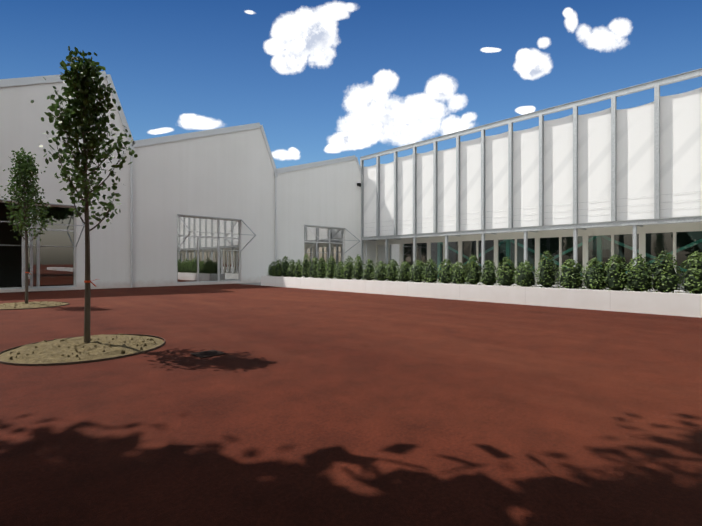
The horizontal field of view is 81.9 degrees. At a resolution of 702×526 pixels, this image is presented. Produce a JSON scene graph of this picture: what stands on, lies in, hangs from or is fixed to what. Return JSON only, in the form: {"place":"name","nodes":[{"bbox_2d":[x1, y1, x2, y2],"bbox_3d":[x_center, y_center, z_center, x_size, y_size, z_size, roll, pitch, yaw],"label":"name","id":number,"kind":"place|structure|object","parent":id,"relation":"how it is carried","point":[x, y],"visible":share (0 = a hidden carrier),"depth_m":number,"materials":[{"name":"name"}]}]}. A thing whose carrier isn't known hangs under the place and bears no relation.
{"place":"outdoors","nodes":[
{"label":"outdoors","id":0,"kind":"place"},
{"bbox_2d":[0,284,701,525],"bbox_3d":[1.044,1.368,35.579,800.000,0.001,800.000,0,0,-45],"label":"asphalt ground","id":1,"kind":"structure","parent":0,"point":[301,407],"depth_m":3.65,"materials":[{"name":"red asphalt"}]},
{"bbox_2d":[0,147,56,303],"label":"tree","id":2,"kind":"object","parent":1,"relation":"on","point":[23,167],"depth_m":12.80,"materials":[{"name":"green plant"}]},
{"bbox_2d":[0,301,69,309],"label":"tree bed","id":3,"kind":"object","parent":1,"relation":"on","point":[23,305],"visible":0.96,"depth_m":12.51,"materials":[{"name":"soil"}]},
{"bbox_2d":[0,333,164,365],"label":"tree bed","id":4,"kind":"object","parent":1,"relation":"on","point":[74,350],"visible":0.98,"depth_m":6.09,"materials":[{"name":"soil"}]},
{"bbox_2d":[31,45,137,342],"bbox_3d":[-4.297,-1.026,6.573,1.402,4.789,1.268,0,0,-45],"label":"tree","id":5,"kind":"object","parent":1,"relation":"on","point":[85,70],"depth_m":6.43,"materials":[{"name":"green plant"}]},
{"bbox_2d":[0,71,375,292],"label":"sawtooth shed","id":6,"kind":"structure","parent":1,"relation":"on","point":[230,205],"depth_m":24.13,"materials":[{"name":"white paint"}]},
{"bbox_2d":[190,350,225,357],"bbox_3d":[-2.147,1.361,6.069,0.380,0.013,0.380,0,0,-45],"label":"manhole cover","id":7,"kind":"object","parent":1,"relation":"in","point":[205,354],"visible":1,"depth_m":6.06,"materials":[{"name":"grey metal"}]},
{"bbox_2d":[234,278,683,290],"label":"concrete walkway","id":8,"kind":"structure","parent":1,"relation":"on","point":[437,281],"depth_m":25.66,"materials":[{"name":"grey concrete"}]},
{"bbox_2d":[261,276,701,317],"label":"planter","id":9,"kind":"object","parent":1,"relation":"on","point":[680,303],"visible":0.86,"depth_m":13.25,"materials":[{"name":"concrete"}]},
{"bbox_2d":[268,250,701,293],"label":"hedge shrubs","id":10,"kind":"object","parent":9,"relation":"on","point":[666,278],"visible":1,"depth_m":13.63,"materials":[{"name":"green plant"}]},
{"bbox_2d":[376,215,701,288],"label":"windows","id":11,"kind":"structure","parent":1,"relation":"on","point":[680,242],"depth_m":28.11,"materials":[{"name":"clear glass"}]},
{"bbox_2d":[360,68,701,278],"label":"screen frame","id":12,"kind":"object","parent":11,"relation":"attached to","point":[575,226],"visible":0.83,"depth_m":25.27,"materials":[{"name":"grey metal"}]},
{"bbox_2d":[364,87,701,236],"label":"panels","id":13,"kind":"object","parent":11,"relation":"attached to","point":[681,144],"visible":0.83,"depth_m":23.94,"materials":[{"name":"white fabric"}]},
{"bbox_2d":[0,0,701,168],"label":"sky","id":14,"kind":"structure","parent":0,"point":[323,80],"materials":[{"name":"blue"}]}
]}

